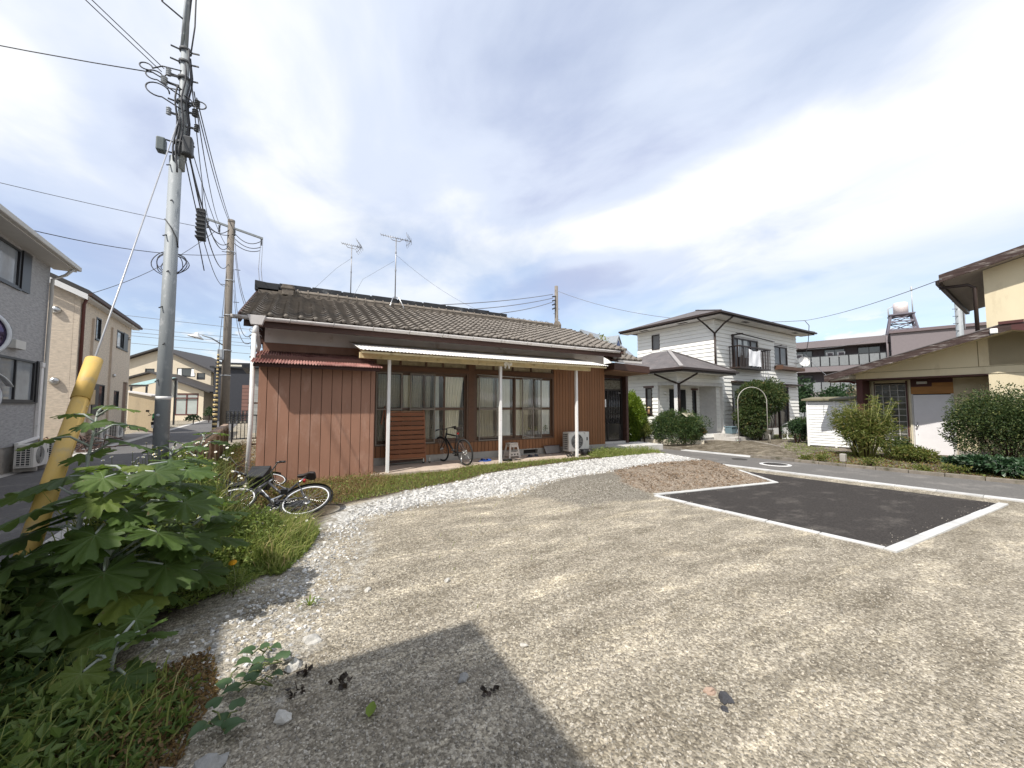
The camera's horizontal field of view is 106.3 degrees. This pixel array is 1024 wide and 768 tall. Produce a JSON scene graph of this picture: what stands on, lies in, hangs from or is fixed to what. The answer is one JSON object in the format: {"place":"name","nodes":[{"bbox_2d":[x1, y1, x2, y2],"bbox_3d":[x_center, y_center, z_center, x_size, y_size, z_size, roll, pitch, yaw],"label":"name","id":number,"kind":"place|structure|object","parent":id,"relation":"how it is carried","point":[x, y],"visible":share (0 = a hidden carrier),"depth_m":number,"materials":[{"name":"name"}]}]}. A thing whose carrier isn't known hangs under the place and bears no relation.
{"place":"outdoors","nodes":[
{"label":"outdoors","id":0,"kind":"place"},
{"bbox_2d":[43,516,88,554],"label":"alley verge","id":1,"kind":"structure","parent":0,"point":[58,535],"depth_m":4.52,"materials":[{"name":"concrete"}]},
{"bbox_2d":[0,552,54,627],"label":"plume poppy","id":2,"kind":"object","parent":1,"relation":"on","point":[27,570],"visible":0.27,"depth_m":2.34,"materials":[{"name":"green plant"}]},
{"bbox_2d":[139,0,206,462],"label":"utility pole","id":3,"kind":"object","parent":1,"relation":"on","point":[183,142],"visible":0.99,"depth_m":6.62,"materials":[{"name":"concrete"}]},
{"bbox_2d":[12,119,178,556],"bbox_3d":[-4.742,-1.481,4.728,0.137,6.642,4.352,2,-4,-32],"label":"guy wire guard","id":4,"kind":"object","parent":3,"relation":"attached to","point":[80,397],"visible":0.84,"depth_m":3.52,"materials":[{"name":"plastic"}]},
{"bbox_2d":[185,160,222,285],"bbox_3d":[-9.731,-4.261,12.619,0.019,1.743,14.022,2,-4,-34],"label":"overhead cable","id":5,"kind":"object","parent":3,"relation":"attached to","point":[196,212],"visible":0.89,"depth_m":7.84,"materials":[{"name":"black rubber"}]},
{"bbox_2d":[195,181,206,270],"bbox_3d":[-6.683,-3.392,8.283,0.174,1.805,0.416,2,-4,-29],"label":"cable closure","id":6,"kind":"object","parent":5,"relation":"hanging from","point":[200,223],"visible":1,"depth_m":8.15,"materials":[{"name":"black plastic"}]},
{"bbox_2d":[73,432,152,453],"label":"forecourt","id":7,"kind":"structure","parent":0,"point":[129,436],"depth_m":19.68,"materials":[{"name":"concrete"}]},
{"bbox_2d":[43,433,128,451],"bbox_3d":[-14.897,2.006,13.348,2.057,0.619,2.095,2,-4,-29],"label":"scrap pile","id":8,"kind":"object","parent":7,"relation":"on","point":[81,447],"visible":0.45,"depth_m":13.38,"materials":[{"name":"metal"}]},
{"bbox_2d":[0,420,236,561],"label":"alley road","id":9,"kind":"structure","parent":0,"point":[25,480],"depth_m":8.95,"materials":[{"name":"grey asphalt"}]},
{"bbox_2d":[0,314,13,404],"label":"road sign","id":10,"kind":"object","parent":9,"relation":"on","point":[6,334],"visible":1,"depth_m":4.80,"materials":[{"name":"purple plastic"}]},
{"bbox_2d":[212,269,226,429],"bbox_3d":[-13.740,-2.148,18.135,0.184,9.501,0.435,-1,-3,16],"label":"striped guard","id":11,"kind":"object","parent":9,"relation":"on","point":[215,411],"visible":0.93,"depth_m":17.84,"materials":[{"name":"black paint"}]},
{"bbox_2d":[149,453,701,707],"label":"white gravel","id":12,"kind":"structure","parent":0,"point":[517,478],"depth_m":6.57,"materials":[{"name":"white gravel"}]},
{"bbox_2d":[0,420,1023,767],"bbox_3d":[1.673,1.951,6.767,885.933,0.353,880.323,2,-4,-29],"label":"ground","id":13,"kind":"structure","parent":0,"point":[1000,532],"depth_m":2.61,"materials":[{"name":"beige gravel"}]},
{"bbox_2d":[0,204,81,474],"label":"grey house","id":14,"kind":"structure","parent":13,"relation":"on","point":[30,257],"depth_m":9.13,"materials":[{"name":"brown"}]},
{"bbox_2d":[0,236,21,290],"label":"window","id":15,"kind":"structure","parent":14,"relation":"in","point":[10,255],"depth_m":8.62,"materials":[{"name":"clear glass"}]},
{"bbox_2d":[0,354,35,403],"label":"window","id":16,"kind":"structure","parent":14,"relation":"in","point":[20,372],"depth_m":9.08,"materials":[{"name":"grey glass"}]},
{"bbox_2d":[13,443,48,471],"bbox_3d":[-11.414,1.729,9.118,0.350,0.610,0.794,2,-4,-34],"label":"air conditioner","id":17,"kind":"object","parent":14,"relation":"attached to","point":[31,459],"visible":0.9,"depth_m":8.87,"materials":[{"name":"beige metal"}]},
{"bbox_2d":[0,405,155,528],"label":"plume poppy","id":18,"kind":"object","parent":13,"relation":"on","point":[87,458],"visible":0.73,"depth_m":3.21,"materials":[{"name":"green plant"}]},
{"bbox_2d":[0,519,167,727],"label":"weeds","id":19,"kind":"object","parent":13,"relation":"on","point":[35,655],"visible":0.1,"depth_m":2.09,"materials":[{"name":"green plant"}]},
{"bbox_2d":[43,272,142,447],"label":"beige house","id":20,"kind":"structure","parent":13,"relation":"on","point":[80,314],"depth_m":14.12,"materials":[{"name":"stone"}]},
{"bbox_2d":[0,644,189,767],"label":"grass","id":21,"kind":"structure","parent":13,"relation":"on","point":[92,723],"depth_m":1.80,"materials":[{"name":"green plant"}]},
{"bbox_2d":[0,657,207,767],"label":"weeds","id":22,"kind":"object","parent":13,"relation":"on","point":[63,727],"visible":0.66,"depth_m":1.74,"materials":[{"name":"green plant"}]},
{"bbox_2d":[0,458,224,669],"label":"plume poppy","id":23,"kind":"object","parent":13,"relation":"on","point":[94,588],"visible":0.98,"depth_m":2.42,"materials":[{"name":"green plant"}]},
{"bbox_2d":[46,599,178,706],"bbox_3d":[-2.134,1.468,2.085,0.474,0.416,0.476,2,-4,-29],"label":"plume poppy","id":24,"kind":"object","parent":13,"relation":"on","point":[71,677],"visible":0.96,"depth_m":2.03,"materials":[{"name":"green plant"}]},
{"bbox_2d":[36,646,220,767],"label":"weeds","id":25,"kind":"object","parent":13,"relation":"on","point":[209,686],"visible":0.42,"depth_m":1.88,"materials":[{"name":"brown plant"}]},
{"bbox_2d":[127,391,154,432],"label":"metal shed","id":26,"kind":"structure","parent":13,"relation":"on","point":[142,402],"depth_m":24.66,"materials":[{"name":"beige metal"}]},
{"bbox_2d":[6,453,278,562],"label":"grass","id":27,"kind":"structure","parent":13,"relation":"on","point":[223,492],"depth_m":3.92,"materials":[{"name":"green plant"}]},
{"bbox_2d":[129,377,177,424],"bbox_3d":[-29.192,1.368,31.270,1.450,4.010,2.720,0,-3,0],"label":"carport","id":28,"kind":"object","parent":13,"relation":"on","point":[174,387],"visible":0.49,"depth_m":32.40,"materials":[{"name":"black paint"}]},
{"bbox_2d":[64,446,242,560],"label":"weeds","id":29,"kind":"object","parent":13,"relation":"on","point":[205,480],"visible":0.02,"depth_m":3.87,"materials":[{"name":"green plant"}]},
{"bbox_2d":[101,440,232,497],"bbox_3d":[-3.838,1.244,4.412,1.027,1.131,1.599,2,-4,-29],"label":"fleabane","id":30,"kind":"object","parent":13,"relation":"on","point":[206,454],"visible":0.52,"depth_m":4.60,"materials":[{"name":"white plant"}]},
{"bbox_2d":[127,440,216,524],"bbox_3d":[-3.087,1.142,3.551,0.634,1.234,0.711,1,-3,-10],"label":"plume poppy","id":31,"kind":"object","parent":13,"relation":"on","point":[172,452],"visible":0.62,"depth_m":3.67,"materials":[{"name":"green plant"}]},
{"bbox_2d":[126,347,220,420],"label":"cream house","id":32,"kind":"structure","parent":13,"relation":"on","point":[193,373],"depth_m":45.05,"materials":[{"name":"paint"}]},
{"bbox_2d":[175,393,198,415],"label":"window","id":33,"kind":"structure","parent":32,"relation":"in","point":[182,406],"depth_m":42.50,"materials":[{"name":"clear glass"}]},
{"bbox_2d":[131,495,252,590],"bbox_3d":[-2.536,1.333,3.061,0.838,0.800,0.706,-3,-4,41],"label":"plume poppy","id":34,"kind":"object","parent":13,"relation":"on","point":[211,570],"visible":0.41,"depth_m":3.04,"materials":[{"name":"green plant"}]},
{"bbox_2d":[175,424,228,469],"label":"block wall","id":35,"kind":"structure","parent":13,"relation":"on","point":[221,449],"depth_m":10.49,"materials":[{"name":"concrete"}]},
{"bbox_2d":[172,432,231,467],"bbox_3d":[-4.016,1.227,4.902,0.665,1.223,0.406,1,-4,-19],"label":"plume poppy","id":36,"kind":"object","parent":13,"relation":"on","point":[218,442],"visible":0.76,"depth_m":4.97,"materials":[{"name":"green plant"}]},
{"bbox_2d":[193,751,229,767],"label":"stone","id":37,"kind":"object","parent":13,"relation":"on","point":[212,760],"visible":1,"depth_m":1.62,"materials":[{"name":"grey stone"}]},
{"bbox_2d":[186,697,246,740],"bbox_3d":[-1.387,1.592,1.825,0.222,0.115,0.198,2,-4,-29],"label":"vine plant","id":38,"kind":"object","parent":13,"relation":"on","point":[225,722],"visible":1,"depth_m":1.83,"materials":[{"name":"green plant"}]},
{"bbox_2d":[187,217,262,427],"bbox_3d":[-13.670,-2.712,18.320,2.742,10.651,0.600,2,-4,-36],"label":"utility pole","id":39,"kind":"object","parent":13,"relation":"on","point":[225,354],"visible":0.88,"depth_m":18.34,"materials":[{"name":"concrete"}]},
{"bbox_2d":[210,366,249,420],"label":"dark modern house","id":40,"kind":"structure","parent":13,"relation":"on","point":[239,388],"depth_m":40.10,"materials":[{"name":"grey"}]},
{"bbox_2d":[211,438,255,482],"bbox_3d":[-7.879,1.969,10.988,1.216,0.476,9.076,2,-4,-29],"label":"weeds","id":41,"kind":"object","parent":13,"relation":"on","point":[241,453],"visible":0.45,"depth_m":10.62,"materials":[{"name":"green plant"}]},
{"bbox_2d":[164,502,311,612],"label":"weeds","id":42,"kind":"object","parent":13,"relation":"on","point":[205,592],"visible":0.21,"depth_m":3.62,"materials":[{"name":"green plant"}]},
{"bbox_2d":[218,560,263,597],"bbox_3d":[-2.253,1.587,3.163,0.308,0.300,0.254,-1,-4,20],"label":"marigold","id":43,"kind":"object","parent":13,"relation":"on","point":[235,582],"visible":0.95,"depth_m":3.15,"materials":[{"name":"green plant"}]},
{"bbox_2d":[242,364,258,432],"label":"grey outbuilding","id":44,"kind":"structure","parent":13,"relation":"on","point":[246,368],"depth_m":22.43,"materials":[{"name":"black"}]},
{"bbox_2d":[215,457,286,495],"bbox_3d":[-4.703,1.662,6.592,0.877,0.574,1.387,21,10,26],"label":"bicycle","id":45,"kind":"object","parent":13,"relation":"on","point":[245,481],"visible":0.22,"depth_m":6.80,"materials":[{"name":"metal"}]},
{"bbox_2d":[215,642,291,695],"bbox_3d":[-1.426,1.616,2.213,0.361,0.118,0.426,0,-3,3],"label":"vine plant","id":46,"kind":"object","parent":13,"relation":"on","point":[252,675],"visible":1,"depth_m":2.13,"materials":[{"name":"green plant"}]},
{"bbox_2d":[218,501,330,575],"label":"grass","id":47,"kind":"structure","parent":13,"relation":"on","point":[282,547],"depth_m":3.92,"materials":[{"name":"green plant"}]},
{"bbox_2d":[224,461,332,516],"bbox_3d":[-3.506,1.621,5.670,1.738,0.574,0.999,0,23,-6],"label":"bicycle","id":48,"kind":"object","parent":13,"relation":"on","point":[257,475],"visible":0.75,"depth_m":5.75,"materials":[{"name":"metal"}]},
{"bbox_2d":[219,470,397,509],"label":"grass","id":49,"kind":"structure","parent":13,"relation":"on","point":[349,484],"depth_m":6.92,"materials":[{"name":"plant"}]},
{"bbox_2d":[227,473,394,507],"bbox_3d":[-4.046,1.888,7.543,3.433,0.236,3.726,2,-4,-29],"label":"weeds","id":50,"kind":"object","parent":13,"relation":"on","point":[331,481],"visible":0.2,"depth_m":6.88,"materials":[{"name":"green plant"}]},
{"bbox_2d":[231,280,662,483],"bbox_3d":[-1.235,-0.167,13.119,12.950,5.062,7.120,2,-4,-29],"label":"tiled bungalow","id":51,"kind":"object","parent":13,"relation":"on","point":[323,359],"visible":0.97,"depth_m":9.90,"materials":[{"name":"brown wood"}]},
{"bbox_2d":[377,374,400,440],"bbox_3d":[-3.171,0.609,9.922,0.610,1.800,0.017,2,-4,-29],"label":"curtain","id":52,"kind":"object","parent":51,"relation":"hanging from","point":[395,391],"visible":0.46,"depth_m":9.89,"materials":[{"name":"grey fabric"}]},
{"bbox_2d":[380,406,430,463],"bbox_3d":[-2.709,1.296,9.815,1.244,1.480,0.335,2,-4,-29],"label":"slatted panel","id":53,"kind":"object","parent":51,"relation":"on","point":[410,420],"visible":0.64,"depth_m":9.76,"materials":[{"name":"red wood"}]},
{"bbox_2d":[402,375,411,439],"bbox_3d":[-2.756,0.622,10.153,0.260,1.800,0.080,2,-4,-29],"label":"curtain","id":54,"kind":"object","parent":51,"relation":"hanging from","point":[406,391],"visible":0.42,"depth_m":10.15,"materials":[{"name":"beige fabric"}]},
{"bbox_2d":[374,359,467,369],"bbox_3d":[-2.371,-0.554,10.332,2.540,0.246,0.080,2,-4,-29],"label":"transom window","id":55,"kind":"structure","parent":51,"relation":"in","point":[380,362],"depth_m":10.30,"materials":[{"name":"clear glass"}]},
{"bbox_2d":[412,376,430,438],"bbox_3d":[-2.441,0.632,10.327,0.500,1.800,0.034,2,-4,-29],"label":"curtain","id":56,"kind":"object","parent":51,"relation":"hanging from","point":[417,398],"visible":0.49,"depth_m":10.35,"materials":[{"name":"grey fabric"}]},
{"bbox_2d":[374,370,468,446],"bbox_3d":[-2.363,0.640,10.247,2.540,1.920,0.155,2,-4,-29],"label":"window","id":57,"kind":"structure","parent":51,"relation":"in","point":[466,376],"depth_m":10.29,"materials":[{"name":"grey glass"}]},
{"bbox_2d":[432,376,438,438],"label":"curtain","id":58,"kind":"object","parent":51,"relation":"hanging from","point":[437,406],"visible":0.71,"depth_m":10.53,"materials":[{"name":"white fabric"}]},
{"bbox_2d":[435,426,472,465],"bbox_3d":[-1.542,1.579,9.902,0.626,0.950,1.716,-7,2,-43],"label":"bicycle","id":59,"kind":"object","parent":51,"relation":"on","point":[455,450],"visible":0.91,"depth_m":9.73,"materials":[{"name":"metal"}]},
{"bbox_2d":[445,377,463,437],"bbox_3d":[-1.637,0.658,10.773,0.620,1.800,0.080,2,-4,-29],"label":"curtain","id":60,"kind":"object","parent":51,"relation":"hanging from","point":[453,388],"visible":0.86,"depth_m":10.76,"materials":[{"name":"beige fabric"}]},
{"bbox_2d":[477,378,493,436],"bbox_3d":[-0.806,0.685,11.234,0.600,1.800,0.080,2,-4,-29],"label":"curtain","id":61,"kind":"object","parent":51,"relation":"hanging from","point":[486,400],"visible":0.82,"depth_m":11.25,"materials":[{"name":"beige fabric"}]},
{"bbox_2d":[497,379,509,435],"bbox_3d":[-0.273,0.703,11.530,0.500,1.800,0.080,2,-4,-29],"label":"curtain","id":62,"kind":"object","parent":51,"relation":"hanging from","point":[505,403],"visible":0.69,"depth_m":11.56,"materials":[{"name":"white fabric"}]},
{"bbox_2d":[474,374,553,441],"bbox_3d":[0.111,0.720,11.619,2.760,1.920,0.155,2,-4,-29],"label":"window","id":63,"kind":"structure","parent":51,"relation":"in","point":[551,380],"depth_m":11.61,"materials":[{"name":"grey glass"}]},
{"bbox_2d":[475,365,552,373],"bbox_3d":[0.103,-0.474,11.704,2.760,0.246,0.080,2,-4,-29],"label":"transom window","id":64,"kind":"structure","parent":51,"relation":"in","point":[477,367],"depth_m":11.69,"materials":[{"name":"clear glass"}]},
{"bbox_2d":[516,379,528,434],"bbox_3d":[0.304,0.721,11.849,0.540,1.800,0.080,2,-4,-29],"label":"curtain","id":65,"kind":"object","parent":51,"relation":"hanging from","point":[519,404],"visible":0.69,"depth_m":11.85,"materials":[{"name":"beige fabric"}]},
{"bbox_2d":[538,380,548,433],"bbox_3d":[1.012,0.744,12.242,0.440,1.800,0.080,2,-4,-29],"label":"curtain","id":66,"kind":"object","parent":51,"relation":"hanging from","point":[545,401],"visible":0.84,"depth_m":12.25,"materials":[{"name":"white fabric"}]},
{"bbox_2d":[563,431,588,453],"bbox_3d":[2.006,1.842,12.083,0.814,0.670,0.350,2,-4,-29],"label":"air conditioner","id":67,"kind":"object","parent":51,"relation":"on","point":[569,442],"visible":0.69,"depth_m":11.94,"materials":[{"name":"beige metal"}]},
{"bbox_2d":[604,378,622,441],"bbox_3d":[3.595,0.984,14.459,1.520,2.380,0.076,2,-4,-29],"label":"front door","id":68,"kind":"structure","parent":51,"relation":"in","point":[613,387],"depth_m":14.61,"materials":[{"name":"black glass"}]},
{"bbox_2d":[336,454,598,503],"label":"grass","id":69,"kind":"structure","parent":13,"relation":"on","point":[457,474],"depth_m":8.39,"materials":[{"name":"green plant"}]},
{"bbox_2d":[579,329,633,363],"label":"grey roofed house","id":70,"kind":"structure","parent":13,"relation":"on","point":[615,340],"depth_m":39.10,"materials":[{"name":"white"}]},
{"bbox_2d":[587,445,665,457],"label":"grass","id":71,"kind":"structure","parent":13,"relation":"on","point":[634,450],"depth_m":12.01,"materials":[{"name":"green plant"}]},
{"bbox_2d":[628,389,646,441],"bbox_3d":[5.157,1.440,16.939,1.522,2.437,1.556,0,-3,3],"label":"golden conifer","id":72,"kind":"object","parent":13,"relation":"on","point":[637,413],"visible":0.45,"depth_m":16.44,"materials":[{"name":"green plant"}]},
{"bbox_2d":[649,408,714,443],"bbox_3d":[7.171,1.815,16.746,2.632,1.571,2.545,2,-4,-29],"label":"azalea bush","id":73,"kind":"object","parent":13,"relation":"on","point":[667,421],"visible":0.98,"depth_m":16.17,"materials":[{"name":"green plant"}]},
{"bbox_2d":[614,459,769,492],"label":"dirt clods","id":74,"kind":"object","parent":13,"relation":"on","point":[695,462],"visible":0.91,"depth_m":8.47,"materials":[{"name":"brown soil"}]},
{"bbox_2d":[618,309,816,440],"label":"white house","id":75,"kind":"structure","parent":13,"relation":"on","point":[696,361],"depth_m":19.11,"materials":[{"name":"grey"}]},
{"bbox_2d":[731,337,757,367],"bbox_3d":[12.221,-1.543,20.173,2.650,1.630,0.072,2,-4,-32],"label":"window","id":76,"kind":"structure","parent":75,"relation":"in","point":[738,341],"depth_m":20.12,"materials":[{"name":"grey glass"}]},
{"bbox_2d":[731,383,788,427],"bbox_3d":[13.568,1.232,20.859,6.130,2.370,0.073,2,-4,-32],"label":"window","id":77,"kind":"structure","parent":75,"relation":"in","point":[785,413],"depth_m":21.55,"materials":[{"name":"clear glass"}]},
{"bbox_2d":[774,346,787,365],"bbox_3d":[15.535,-1.622,22.256,1.590,1.070,0.072,2,-4,-32],"label":"window","id":78,"kind":"structure","parent":75,"relation":"in","point":[780,353],"depth_m":22.26,"materials":[{"name":"grey glass"}]},
{"bbox_2d":[731,376,789,440],"bbox_3d":[11.778,1.115,18.213,3.424,3.016,2.300,2,-4,-32],"label":"wisteria arbor","id":79,"kind":"object","parent":13,"relation":"on","point":[753,409],"visible":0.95,"depth_m":17.47,"materials":[{"name":"green plant"}]},
{"bbox_2d":[797,375,818,413],"bbox_3d":[21.619,1.236,30.093,4.521,4.156,3.675,2,-4,-29],"label":"tree","id":80,"kind":"object","parent":13,"relation":"on","point":[805,391],"visible":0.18,"depth_m":29.32,"materials":[{"name":"green plant"}]},
{"bbox_2d":[653,470,1007,552],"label":"parking kerb","id":81,"kind":"structure","parent":13,"relation":"on","point":[905,544],"depth_m":5.36,"materials":[{"name":"concrete"}]},
{"bbox_2d":[815,383,856,400],"bbox_3d":[23.749,1.515,27.877,4.978,3.344,3.409,2,-4,-29],"label":"tree","id":82,"kind":"object","parent":13,"relation":"on","point":[835,391],"visible":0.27,"depth_m":27.57,"materials":[{"name":"green plant"}]},
{"bbox_2d":[663,446,1023,484],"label":"kerb","id":83,"kind":"structure","parent":13,"relation":"on","point":[991,479],"depth_m":10.16,"materials":[{"name":"concrete"}]},
{"bbox_2d":[823,394,907,457],"bbox_3d":[10.800,1.305,11.807,1.761,2.010,1.998,2,-4,-29],"label":"bamboo shrub","id":84,"kind":"object","parent":13,"relation":"on","point":[861,431],"visible":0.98,"depth_m":11.54,"materials":[{"name":"green plant"}]},
{"bbox_2d":[725,464,1023,502],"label":"road gutter","id":85,"kind":"object","parent":13,"relation":"on","point":[933,490],"visible":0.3,"depth_m":8.22,"materials":[{"name":"concrete"}]},
{"bbox_2d":[796,322,986,418],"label":"apartment block","id":86,"kind":"structure","parent":13,"relation":"on","point":[826,359],"depth_m":38.95,"materials":[{"name":"grey concrete"}]},
{"bbox_2d":[885,286,918,334],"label":"water tower","id":87,"kind":"structure","parent":86,"relation":"on","point":[900,310],"depth_m":38.90,"materials":[{"name":"grey metal"}]},
{"bbox_2d":[797,451,1023,479],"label":"leaf litter","id":88,"kind":"object","parent":13,"relation":"on","point":[931,463],"visible":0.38,"depth_m":10.88,"materials":[{"name":"brown plant"}]},
{"bbox_2d":[881,444,941,462],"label":"shrub","id":89,"kind":"object","parent":13,"relation":"on","point":[911,452],"visible":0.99,"depth_m":10.80,"materials":[{"name":"green plant"}]},
{"bbox_2d":[811,451,1023,479],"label":"weeds","id":90,"kind":"object","parent":13,"relation":"on","point":[851,453],"visible":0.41,"depth_m":10.96,"materials":[{"name":"green plant"}]},
{"bbox_2d":[824,245,1023,456],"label":"yellow house","id":91,"kind":"structure","parent":13,"relation":"on","point":[924,383],"depth_m":11.70,"materials":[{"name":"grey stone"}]},
{"bbox_2d":[874,381,910,443],"bbox_3d":[13.137,1.050,13.278,0.110,2.290,0.835,2,-4,-35],"label":"glass block window","id":92,"kind":"structure","parent":91,"relation":"in","point":[896,391],"depth_m":13.18,"materials":[{"name":"grey glass"}]},
{"bbox_2d":[913,394,954,455],"bbox_3d":[13.654,1.342,12.448,0.135,1.990,0.840,2,-4,-35],"label":"front door","id":93,"kind":"structure","parent":91,"relation":"in","point":[928,410],"depth_m":12.49,"materials":[{"name":"metal"}]},
{"bbox_2d":[953,304,963,336],"bbox_3d":[30.728,-1.784,26.078,1.128,9.700,0.410,-1,-3,16],"label":"utility pole","id":94,"kind":"object","parent":13,"relation":"on","point":[958,323],"visible":0.2,"depth_m":26.16,"materials":[{"name":"concrete"}]},
{"bbox_2d":[938,381,1023,457],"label":"azalea bush","id":95,"kind":"object","parent":13,"relation":"on","point":[990,418],"visible":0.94,"depth_m":9.87,"materials":[{"name":"green plant"}]},
{"bbox_2d":[940,454,1023,477],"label":"ground cover","id":96,"kind":"object","parent":13,"relation":"on","point":[1000,464],"visible":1,"depth_m":9.20,"materials":[{"name":"green plant"}]},
{"bbox_2d":[0,0,1023,362],"label":"sky","id":97,"kind":"structure","parent":0,"point":[795,161],"materials":[{"name":"white"}]},
{"bbox_2d":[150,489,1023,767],"bbox_3d":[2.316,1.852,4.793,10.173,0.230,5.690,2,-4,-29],"label":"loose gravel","id":98,"kind":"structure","parent":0,"point":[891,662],"depth_m":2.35,"materials":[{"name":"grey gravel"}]},
{"bbox_2d":[778,440,846,460],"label":"gravel forecourt","id":99,"kind":"structure","parent":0,"point":[801,443],"depth_m":15.35,"materials":[{"name":"gravel"}]},
{"bbox_2d":[780,417,807,442],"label":"clipped shrub","id":100,"kind":"object","parent":99,"relation":"on","point":[796,427],"visible":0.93,"depth_m":16.10,"materials":[{"name":"green plant"}]},
{"bbox_2d":[801,396,872,449],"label":"shed","id":101,"kind":"structure","parent":99,"relation":"on","point":[819,433],"depth_m":14.56,"materials":[{"name":"metal"}]},
{"bbox_2d":[661,471,995,546],"bbox_3d":[5.288,2.082,7.341,5.080,0.090,4.210,2,-4,-29],"label":"parking pad","id":102,"kind":"object","parent":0,"point":[877,516],"visible":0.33,"depth_m":6.33,"materials":[{"name":"black asphalt"}]},
{"bbox_2d":[657,449,1023,499],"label":"side road","id":103,"kind":"structure","parent":0,"point":[1007,490],"depth_m":9.33,"materials":[{"name":"grey asphalt"}]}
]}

